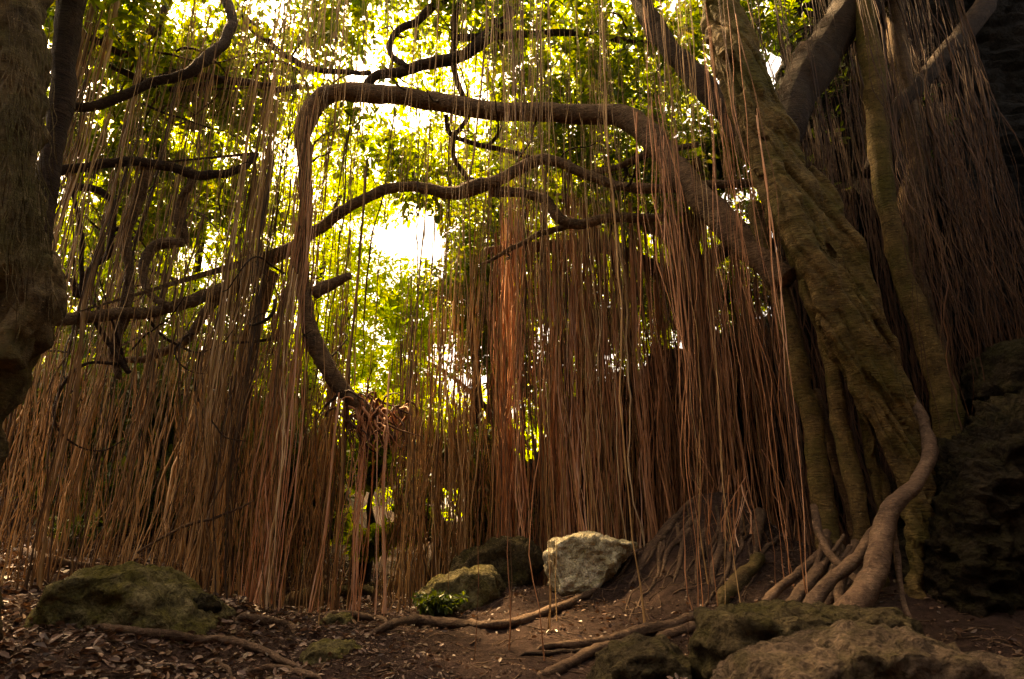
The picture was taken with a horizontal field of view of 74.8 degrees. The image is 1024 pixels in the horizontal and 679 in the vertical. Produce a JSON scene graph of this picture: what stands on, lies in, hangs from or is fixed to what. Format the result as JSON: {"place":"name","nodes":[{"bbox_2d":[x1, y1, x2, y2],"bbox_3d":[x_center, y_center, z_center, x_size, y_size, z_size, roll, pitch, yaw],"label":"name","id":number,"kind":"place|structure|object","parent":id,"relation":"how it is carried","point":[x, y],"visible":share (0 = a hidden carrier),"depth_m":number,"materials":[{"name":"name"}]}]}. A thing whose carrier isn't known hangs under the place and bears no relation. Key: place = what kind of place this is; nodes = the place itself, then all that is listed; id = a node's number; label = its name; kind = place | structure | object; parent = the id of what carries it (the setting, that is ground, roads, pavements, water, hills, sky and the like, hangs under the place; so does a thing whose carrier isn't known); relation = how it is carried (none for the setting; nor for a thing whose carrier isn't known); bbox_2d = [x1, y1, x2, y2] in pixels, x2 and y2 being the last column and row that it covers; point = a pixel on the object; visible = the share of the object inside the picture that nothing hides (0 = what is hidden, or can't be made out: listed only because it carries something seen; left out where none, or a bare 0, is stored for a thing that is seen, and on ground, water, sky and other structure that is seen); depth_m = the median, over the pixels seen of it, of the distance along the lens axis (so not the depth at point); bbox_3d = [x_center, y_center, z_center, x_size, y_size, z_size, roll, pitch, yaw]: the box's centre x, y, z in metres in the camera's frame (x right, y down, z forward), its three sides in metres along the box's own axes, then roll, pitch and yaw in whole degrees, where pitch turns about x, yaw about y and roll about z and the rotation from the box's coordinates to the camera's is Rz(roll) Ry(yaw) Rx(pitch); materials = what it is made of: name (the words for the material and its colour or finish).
{"place":"outdoors","nodes":[
{"label":"outdoors","id":0,"kind":"place"},
{"bbox_2d":[38,0,780,518],"label":"sky","id":1,"kind":"structure","parent":0,"point":[389,237],"materials":[{"name":"white"}]},
{"bbox_2d":[0,456,1023,678],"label":"ground","id":2,"kind":"structure","parent":0,"point":[1003,624],"depth_m":8.14,"materials":[{"name":"soil"}]},
{"bbox_2d":[13,523,52,549],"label":"surface root","id":3,"kind":"object","parent":2,"relation":"on","point":[27,526],"visible":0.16,"depth_m":13.47,"materials":[{"name":"plant"}]},
{"bbox_2d":[15,547,119,567],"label":"surface root","id":4,"kind":"object","parent":2,"relation":"on","point":[65,562],"visible":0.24,"depth_m":9.66,"materials":[{"name":"brown plant"}]},
{"bbox_2d":[39,510,109,552],"bbox_3d":[-7.563,3.269,11.393,1.259,0.729,1.100,0,-18,0],"label":"leafy plant","id":5,"kind":"object","parent":2,"relation":"on","point":[77,532],"visible":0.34,"depth_m":11.35,"materials":[{"name":"green plant"}]},
{"bbox_2d":[83,520,129,542],"bbox_3d":[-7.637,3.614,12.597,0.634,0.411,0.889,-13,-22,34],"label":"leafy plant","id":6,"kind":"object","parent":2,"relation":"on","point":[95,531],"visible":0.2,"depth_m":12.53,"materials":[{"name":"green plant"}]},
{"bbox_2d":[38,204,202,379],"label":"forest tree","id":7,"kind":"object","parent":2,"relation":"on","point":[66,331],"visible":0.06,"depth_m":17.53,"materials":[{"name":"green plant"}]},
{"bbox_2d":[23,561,235,643],"bbox_3d":[-4.451,3.297,8.083,2.078,1.192,1.942,0,-18,0],"label":"boulder","id":8,"kind":"object","parent":2,"relation":"on","point":[142,595],"visible":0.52,"depth_m":7.39,"materials":[{"name":"stone"}]},
{"bbox_2d":[38,135,280,352],"bbox_3d":[-10.746,-1.547,19.093,8.328,10.261,6.472,0,-18,0],"label":"forest tree","id":9,"kind":"object","parent":2,"relation":"on","point":[201,281],"visible":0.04,"depth_m":18.62,"materials":[{"name":"green plant"}]},
{"bbox_2d":[0,342,345,573],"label":"forest tree","id":10,"kind":"object","parent":2,"relation":"on","point":[171,442],"visible":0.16,"depth_m":14.39,"materials":[{"name":"green plant"}]},
{"bbox_2d":[82,623,300,670],"bbox_3d":[-3.153,3.260,7.225,3.018,0.398,1.043,-5,-19,16],"label":"surface root","id":11,"kind":"object","parent":2,"relation":"on","point":[245,644],"visible":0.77,"depth_m":7.26,"materials":[{"name":"brown plant"}]},
{"bbox_2d":[44,0,345,285],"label":"forest tree","id":12,"kind":"object","parent":2,"relation":"on","point":[288,161],"visible":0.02,"depth_m":28.40,"materials":[{"name":"green plant"}]},
{"bbox_2d":[193,593,221,613],"bbox_3d":[-3.814,3.335,8.298,0.348,0.373,0.481,0,-18,0],"label":"boulder","id":13,"kind":"object","parent":2,"relation":"on","point":[206,602],"visible":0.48,"depth_m":8.25,"materials":[{"name":"stone"}]},
{"bbox_2d":[68,276,351,450],"bbox_3d":[-8.713,1.539,18.023,8.560,6.374,5.778,0,-18,0],"label":"forest tree","id":14,"kind":"object","parent":2,"relation":"on","point":[309,378],"visible":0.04,"depth_m":17.51,"materials":[{"name":"green plant"}]},
{"bbox_2d":[84,45,339,449],"bbox_3d":[-9.906,-3.221,21.559,8.322,14.341,6.318,6,-19,-17],"label":"forest tree","id":15,"kind":"object","parent":2,"relation":"on","point":[199,266],"visible":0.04,"depth_m":21.68,"materials":[{"name":"green plant"}]},
{"bbox_2d":[212,648,232,677],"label":"surface root","id":16,"kind":"object","parent":2,"relation":"on","point":[226,668],"visible":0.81,"depth_m":6.99,"materials":[{"name":"brown plant"}]},
{"bbox_2d":[236,613,295,635],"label":"surface root","id":17,"kind":"object","parent":2,"relation":"on","point":[265,619],"visible":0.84,"depth_m":8.72,"materials":[{"name":"brown plant"}]},
{"bbox_2d":[188,138,370,368],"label":"forest tree","id":18,"kind":"object","parent":2,"relation":"on","point":[345,223],"visible":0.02,"depth_m":28.07,"materials":[{"name":"green plant"}]},
{"bbox_2d":[246,664,321,678],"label":"surface root","id":19,"kind":"object","parent":2,"relation":"on","point":[309,674],"visible":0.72,"depth_m":6.41,"materials":[{"name":"brown plant"}]},
{"bbox_2d":[214,401,365,572],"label":"forest tree","id":20,"kind":"object","parent":2,"relation":"on","point":[347,470],"visible":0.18,"depth_m":14.16,"materials":[{"name":"green plant"}]},
{"bbox_2d":[44,310,543,519],"bbox_3d":[-0.617,4.515,36.099,71.595,11.931,16.596,0,-18,0],"label":"distant wood","id":21,"kind":"object","parent":2,"relation":"on","point":[530,451],"visible":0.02,"depth_m":31.63,"materials":[{"name":"green plant"}]},
{"bbox_2d":[299,638,361,665],"bbox_3d":[-1.813,3.342,6.969,0.741,0.435,0.788,0,-18,0],"label":"boulder","id":22,"kind":"object","parent":2,"relation":"on","point":[313,652],"visible":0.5,"depth_m":6.76,"materials":[{"name":"stone"}]},
{"bbox_2d":[284,584,379,606],"bbox_3d":[-3.009,4.745,12.317,1.459,0.452,3.241,0,-18,0],"label":"fallen log","id":23,"kind":"object","parent":2,"relation":"on","point":[367,590],"visible":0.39,"depth_m":12.35,"materials":[{"name":"wood"}]},
{"bbox_2d":[320,612,354,624],"bbox_3d":[-2.395,3.948,9.253,0.509,0.351,0.483,0,-18,0],"label":"boulder","id":24,"kind":"object","parent":2,"relation":"on","point":[344,617],"visible":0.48,"depth_m":9.12,"materials":[{"name":"stone"}]},
{"bbox_2d":[237,221,447,426],"bbox_3d":[-5.880,0.264,21.378,7.956,9.320,5.545,0,-18,0],"label":"forest tree","id":25,"kind":"object","parent":2,"relation":"on","point":[367,339],"visible":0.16,"depth_m":20.85,"materials":[{"name":"green plant"}]},
{"bbox_2d":[323,610,387,621],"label":"surface root","id":26,"kind":"object","parent":2,"relation":"on","point":[367,616],"visible":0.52,"depth_m":9.78,"materials":[{"name":"brown plant"}]},
{"bbox_2d":[328,366,433,583],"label":"forest tree","id":27,"kind":"object","parent":2,"relation":"on","point":[372,548],"visible":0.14,"depth_m":15.71,"materials":[{"name":"green plant"}]},
{"bbox_2d":[283,122,486,286],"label":"forest tree","id":28,"kind":"object","parent":2,"relation":"on","point":[368,210],"visible":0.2,"depth_m":26.76,"materials":[{"name":"green plant"}]},
{"bbox_2d":[261,57,513,357],"bbox_3d":[-4.656,-3.036,24.118,10.032,15.655,6.575,2,-18,-5],"label":"forest tree","id":29,"kind":"object","parent":2,"relation":"on","point":[363,159],"visible":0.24,"depth_m":24.12,"materials":[{"name":"green plant"}]},
{"bbox_2d":[0,0,796,640],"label":"banyan tree","id":30,"kind":"object","parent":2,"relation":"on","point":[148,76],"visible":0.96,"depth_m":10.89,"materials":[{"name":"brown plant"}]},
{"bbox_2d":[137,500,253,553],"bbox_3d":[-4.717,2.790,10.022,1.524,0.797,0.087,5,-19,-14],"label":"dead branch","id":31,"kind":"object","parent":30,"relation":"on","point":[175,530],"visible":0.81,"depth_m":9.98,"materials":[{"name":"brown wood"}]},
{"bbox_2d":[326,250,492,433],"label":"forest tree","id":32,"kind":"object","parent":2,"relation":"on","point":[370,320],"visible":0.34,"depth_m":24.07,"materials":[{"name":"green plant"}]},
{"bbox_2d":[310,385,533,511],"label":"forest tree","id":33,"kind":"object","parent":2,"relation":"on","point":[485,401],"visible":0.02,"depth_m":25.02,"materials":[{"name":"green plant"}]},
{"bbox_2d":[262,0,586,210],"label":"forest tree","id":34,"kind":"object","parent":2,"relation":"on","point":[370,33],"visible":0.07,"depth_m":32.88,"materials":[{"name":"green plant"}]},
{"bbox_2d":[411,588,467,616],"bbox_3d":[-1.043,3.841,9.714,0.863,0.469,0.812,0,-18,0],"label":"leafy plant","id":35,"kind":"object","parent":2,"relation":"on","point":[435,604],"visible":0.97,"depth_m":9.59,"materials":[{"name":"green plant"}]},
{"bbox_2d":[416,564,505,612],"bbox_3d":[-0.798,4.005,10.555,1.424,0.883,1.158,0,-18,0],"label":"boulder","id":36,"kind":"object","parent":2,"relation":"on","point":[492,586],"visible":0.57,"depth_m":10.12,"materials":[{"name":"stone"}]},
{"bbox_2d":[388,410,548,580],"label":"forest tree","id":37,"kind":"object","parent":2,"relation":"on","point":[485,523],"visible":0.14,"depth_m":14.61,"materials":[{"name":"green plant"}]},
{"bbox_2d":[407,192,535,519],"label":"forest tree","id":38,"kind":"object","parent":2,"relation":"on","point":[463,286],"visible":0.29,"depth_m":18.09,"materials":[{"name":"green plant"}]},
{"bbox_2d":[368,588,596,636],"bbox_3d":[-0.139,3.678,9.094,4.078,0.511,1.481,8,-20,-23],"label":"surface root","id":39,"kind":"object","parent":2,"relation":"on","point":[415,620],"visible":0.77,"depth_m":8.92,"materials":[{"name":"brown plant"}]},
{"bbox_2d":[449,535,543,587],"bbox_3d":[-0.234,3.974,11.592,1.701,1.123,1.198,0,-18,0],"label":"boulder","id":40,"kind":"object","parent":2,"relation":"on","point":[492,551],"visible":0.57,"depth_m":11.23,"materials":[{"name":"stone"}]},
{"bbox_2d":[432,156,581,424],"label":"forest tree","id":41,"kind":"object","parent":2,"relation":"on","point":[490,392],"visible":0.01,"depth_m":25.91,"materials":[{"name":"green plant"}]},
{"bbox_2d":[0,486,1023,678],"bbox_3d":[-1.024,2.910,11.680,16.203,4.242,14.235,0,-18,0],"label":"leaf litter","id":42,"kind":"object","parent":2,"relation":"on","point":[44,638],"visible":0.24,"depth_m":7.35,"materials":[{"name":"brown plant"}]},
{"bbox_2d":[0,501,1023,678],"bbox_3d":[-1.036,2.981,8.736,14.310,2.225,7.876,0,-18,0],"label":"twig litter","id":43,"kind":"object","parent":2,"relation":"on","point":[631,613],"visible":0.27,"depth_m":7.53,"materials":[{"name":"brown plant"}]},
{"bbox_2d":[360,0,709,535],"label":"forest tree","id":44,"kind":"object","parent":2,"relation":"on","point":[420,75],"visible":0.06,"depth_m":23.22,"materials":[{"name":"green plant"}]},
{"bbox_2d":[520,648,582,655],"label":"surface root","id":45,"kind":"object","parent":2,"relation":"on","point":[549,652],"visible":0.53,"depth_m":7.37,"materials":[{"name":"brown plant"}]},
{"bbox_2d":[537,639,621,676],"bbox_3d":[0.676,3.390,7.073,0.326,0.239,2.293,-12,-21,32],"label":"surface root","id":46,"kind":"object","parent":2,"relation":"on","point":[576,659],"visible":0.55,"depth_m":6.96,"materials":[{"name":"brown plant"}]},
{"bbox_2d":[542,531,636,595],"bbox_3d":[1.256,3.653,10.730,1.545,1.134,1.118,0,-18,0],"label":"limestone block","id":47,"kind":"object","parent":2,"relation":"on","point":[588,560],"depth_m":10.35,"materials":[{"name":"grey stone"}]},
{"bbox_2d":[470,100,709,393],"bbox_3d":[2.330,-0.813,19.163,7.963,12.572,5.362,4,-18,-11],"label":"forest tree","id":48,"kind":"object","parent":2,"relation":"on","point":[559,203],"visible":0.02,"depth_m":19.50,"materials":[{"name":"green plant"}]},
{"bbox_2d":[536,612,694,649],"bbox_3d":[1.239,3.514,8.027,2.441,0.412,0.272,7,-19,-20],"label":"surface root","id":49,"kind":"object","parent":2,"relation":"on","point":[649,628],"visible":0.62,"depth_m":8.08,"materials":[{"name":"brown plant"}]},
{"bbox_2d":[216,0,1023,660],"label":"banyan tree","id":50,"kind":"object","parent":2,"relation":"on","point":[796,210],"visible":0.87,"depth_m":11.93,"materials":[{"name":"brown plant"}]},
{"bbox_2d":[478,228,766,434],"bbox_3d":[3.835,0.361,21.362,10.842,10.160,6.026,0,-18,0],"label":"forest tree","id":51,"kind":"object","parent":2,"relation":"on","point":[643,249],"visible":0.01,"depth_m":20.86,"materials":[{"name":"green plant"}]},
{"bbox_2d":[613,534,654,593],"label":"bank root","id":52,"kind":"object","parent":2,"relation":"on","point":[621,581],"visible":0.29,"depth_m":10.35,"materials":[{"name":"brown plant"}]},
{"bbox_2d":[607,536,665,588],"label":"bank root","id":53,"kind":"object","parent":2,"relation":"on","point":[653,551],"visible":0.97,"depth_m":10.52,"materials":[{"name":"brown plant"}]},
{"bbox_2d":[585,632,693,678],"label":"boulder","id":54,"kind":"object","parent":2,"relation":"on","point":[635,655],"visible":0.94,"depth_m":5.46,"materials":[{"name":"stone"}]},
{"bbox_2d":[623,540,664,611],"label":"bank root","id":55,"kind":"object","parent":2,"relation":"on","point":[661,552],"visible":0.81,"depth_m":10.27,"materials":[{"name":"brown plant"}]},
{"bbox_2d":[529,0,760,261],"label":"forest tree","id":56,"kind":"object","parent":2,"relation":"on","point":[553,225],"visible":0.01,"depth_m":26.96,"materials":[{"name":"green plant"}]},
{"bbox_2d":[639,546,650,593],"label":"bank root","id":57,"kind":"object","parent":2,"relation":"on","point":[642,578],"visible":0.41,"depth_m":10.14,"materials":[{"name":"brown plant"}]},
{"bbox_2d":[628,541,662,621],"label":"bank root","id":58,"kind":"object","parent":2,"relation":"on","point":[659,546],"visible":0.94,"depth_m":10.13,"materials":[{"name":"brown plant"}]},
{"bbox_2d":[634,520,675,581],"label":"bank root","id":59,"kind":"object","parent":2,"relation":"on","point":[664,533],"visible":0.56,"depth_m":10.78,"materials":[{"name":"brown plant"}]},
{"bbox_2d":[616,494,702,578],"bbox_3d":[2.344,3.418,11.296,2.419,1.613,0.714,8,-20,-23],"label":"bank root","id":60,"kind":"object","parent":2,"relation":"on","point":[632,555],"visible":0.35,"depth_m":11.22,"materials":[{"name":"brown plant"}]},
{"bbox_2d":[524,316,800,541],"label":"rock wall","id":61,"kind":"structure","parent":2,"relation":"on","point":[739,414],"depth_m":16.43,"materials":[{"name":"brown stone"}]},
{"bbox_2d":[628,495,700,585],"bbox_3d":[2.368,3.304,10.808,2.013,1.601,0.488,10,-20,-28],"label":"bank root","id":62,"kind":"object","parent":2,"relation":"on","point":[678,514],"visible":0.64,"depth_m":11.16,"materials":[{"name":"brown plant"}]},
{"bbox_2d":[662,522,681,588],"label":"bank root","id":63,"kind":"object","parent":2,"relation":"on","point":[679,540],"visible":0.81,"depth_m":10.42,"materials":[{"name":"brown plant"}]},
{"bbox_2d":[656,621,695,637],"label":"surface root","id":64,"kind":"object","parent":2,"relation":"on","point":[676,631],"visible":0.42,"depth_m":8.06,"materials":[{"name":"brown plant"}]},
{"bbox_2d":[659,510,698,577],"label":"bank root","id":65,"kind":"object","parent":2,"relation":"on","point":[672,545],"visible":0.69,"depth_m":10.47,"materials":[{"name":"brown plant"}]},
{"bbox_2d":[673,527,689,581],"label":"bank root","id":66,"kind":"object","parent":2,"relation":"on","point":[681,549],"visible":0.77,"depth_m":10.16,"materials":[{"name":"brown plant"}]},
{"bbox_2d":[661,498,709,562],"bbox_3d":[5.019,4.431,17.397,0.776,2.596,15.746,-6,-19,18],"label":"bank root","id":67,"kind":"object","parent":2,"relation":"on","point":[703,545],"visible":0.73,"depth_m":10.68,"materials":[{"name":"brown plant"}]},
{"bbox_2d":[692,499,706,546],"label":"bank root","id":68,"kind":"object","parent":2,"relation":"on","point":[697,531],"visible":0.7,"depth_m":10.38,"materials":[{"name":"brown plant"}]},
{"bbox_2d":[695,527,706,582],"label":"bank root","id":69,"kind":"object","parent":2,"relation":"on","point":[703,538],"visible":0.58,"depth_m":9.98,"materials":[{"name":"brown plant"}]},
{"bbox_2d":[684,517,720,586],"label":"bank root","id":70,"kind":"object","parent":2,"relation":"on","point":[713,539],"visible":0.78,"depth_m":10.09,"materials":[{"name":"brown plant"}]},
{"bbox_2d":[459,19,958,585],"bbox_3d":[4.075,-1.293,15.693,12.721,13.684,6.321,-4,-18,12],"label":"banyan tree","id":71,"kind":"object","parent":2,"relation":"on","point":[705,391],"visible":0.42,"depth_m":13.75,"materials":[{"name":"brown plant"}]},
{"bbox_2d":[703,539,732,606],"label":"bank root","id":72,"kind":"object","parent":2,"relation":"on","point":[728,566],"visible":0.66,"depth_m":9.28,"materials":[{"name":"brown plant"}]},
{"bbox_2d":[710,496,725,562],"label":"bank root","id":73,"kind":"object","parent":2,"relation":"on","point":[718,515],"visible":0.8,"depth_m":10.47,"materials":[{"name":"brown plant"}]},
{"bbox_2d":[693,509,742,540],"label":"bank root","id":74,"kind":"object","parent":2,"relation":"on","point":[741,521],"visible":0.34,"depth_m":10.33,"materials":[{"name":"brown plant"}]},
{"bbox_2d":[710,526,727,584],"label":"bank root","id":75,"kind":"object","parent":2,"relation":"on","point":[717,556],"visible":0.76,"depth_m":9.73,"materials":[{"name":"brown plant"}]},
{"bbox_2d":[689,524,749,583],"bbox_3d":[3.256,3.103,9.932,1.759,0.945,0.206,12,-22,-33],"label":"bank root","id":76,"kind":"object","parent":2,"relation":"on","point":[741,533],"visible":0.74,"depth_m":9.97,"materials":[{"name":"brown plant"}]},
{"bbox_2d":[711,517,733,555],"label":"bank root","id":77,"kind":"object","parent":2,"relation":"on","point":[713,548],"visible":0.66,"depth_m":10.06,"materials":[{"name":"brown plant"}]},
{"bbox_2d":[709,520,749,586],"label":"bank root","id":78,"kind":"object","parent":2,"relation":"on","point":[744,537],"visible":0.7,"depth_m":9.93,"materials":[{"name":"brown plant"}]},
{"bbox_2d":[721,503,744,536],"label":"bank root","id":79,"kind":"object","parent":2,"relation":"on","point":[731,513],"visible":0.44,"depth_m":10.39,"materials":[{"name":"brown plant"}]},
{"bbox_2d":[732,536,746,590],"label":"bank root","id":80,"kind":"object","parent":2,"relation":"on","point":[741,548],"visible":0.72,"depth_m":9.72,"materials":[{"name":"brown plant"}]},
{"bbox_2d":[716,552,765,605],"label":"surface root","id":81,"kind":"object","parent":2,"relation":"on","point":[748,571],"visible":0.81,"depth_m":8.91,"materials":[{"name":"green plant"}]},
{"bbox_2d":[737,535,752,602],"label":"bank root","id":82,"kind":"object","parent":2,"relation":"on","point":[749,542],"visible":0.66,"depth_m":9.66,"materials":[{"name":"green plant"}]},
{"bbox_2d":[752,507,770,552],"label":"bank root","id":83,"kind":"object","parent":2,"relation":"on","point":[761,516],"visible":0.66,"depth_m":10.20,"materials":[{"name":"brown plant"}]},
{"bbox_2d":[742,534,784,587],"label":"bank root","id":84,"kind":"object","parent":2,"relation":"on","point":[769,544],"visible":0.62,"depth_m":9.87,"materials":[{"name":"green plant"}]},
{"bbox_2d":[687,599,923,678],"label":"boulder","id":85,"kind":"object","parent":2,"relation":"on","point":[722,632],"visible":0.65,"depth_m":5.41,"materials":[{"name":"stone"}]},
{"bbox_2d":[710,619,1023,678],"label":"boulder","id":86,"kind":"object","parent":2,"relation":"on","point":[845,649],"visible":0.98,"depth_m":4.62,"materials":[{"name":"brown stone"}]},
{"bbox_2d":[771,0,1023,513],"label":"rock cliff","id":87,"kind":"structure","parent":2,"relation":"on","point":[999,37],"depth_m":15.02,"materials":[{"name":"brown stone"}]},
{"bbox_2d":[890,382,1023,617],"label":"rock cliff","id":88,"kind":"structure","parent":2,"relation":"on","point":[973,562],"depth_m":7.94,"materials":[{"name":"stone"}]},
{"bbox_2d":[959,337,1023,415],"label":"boulder","id":89,"kind":"object","parent":88,"relation":"on","point":[1003,365],"visible":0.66,"depth_m":9.88,"materials":[{"name":"stone"}]}
]}

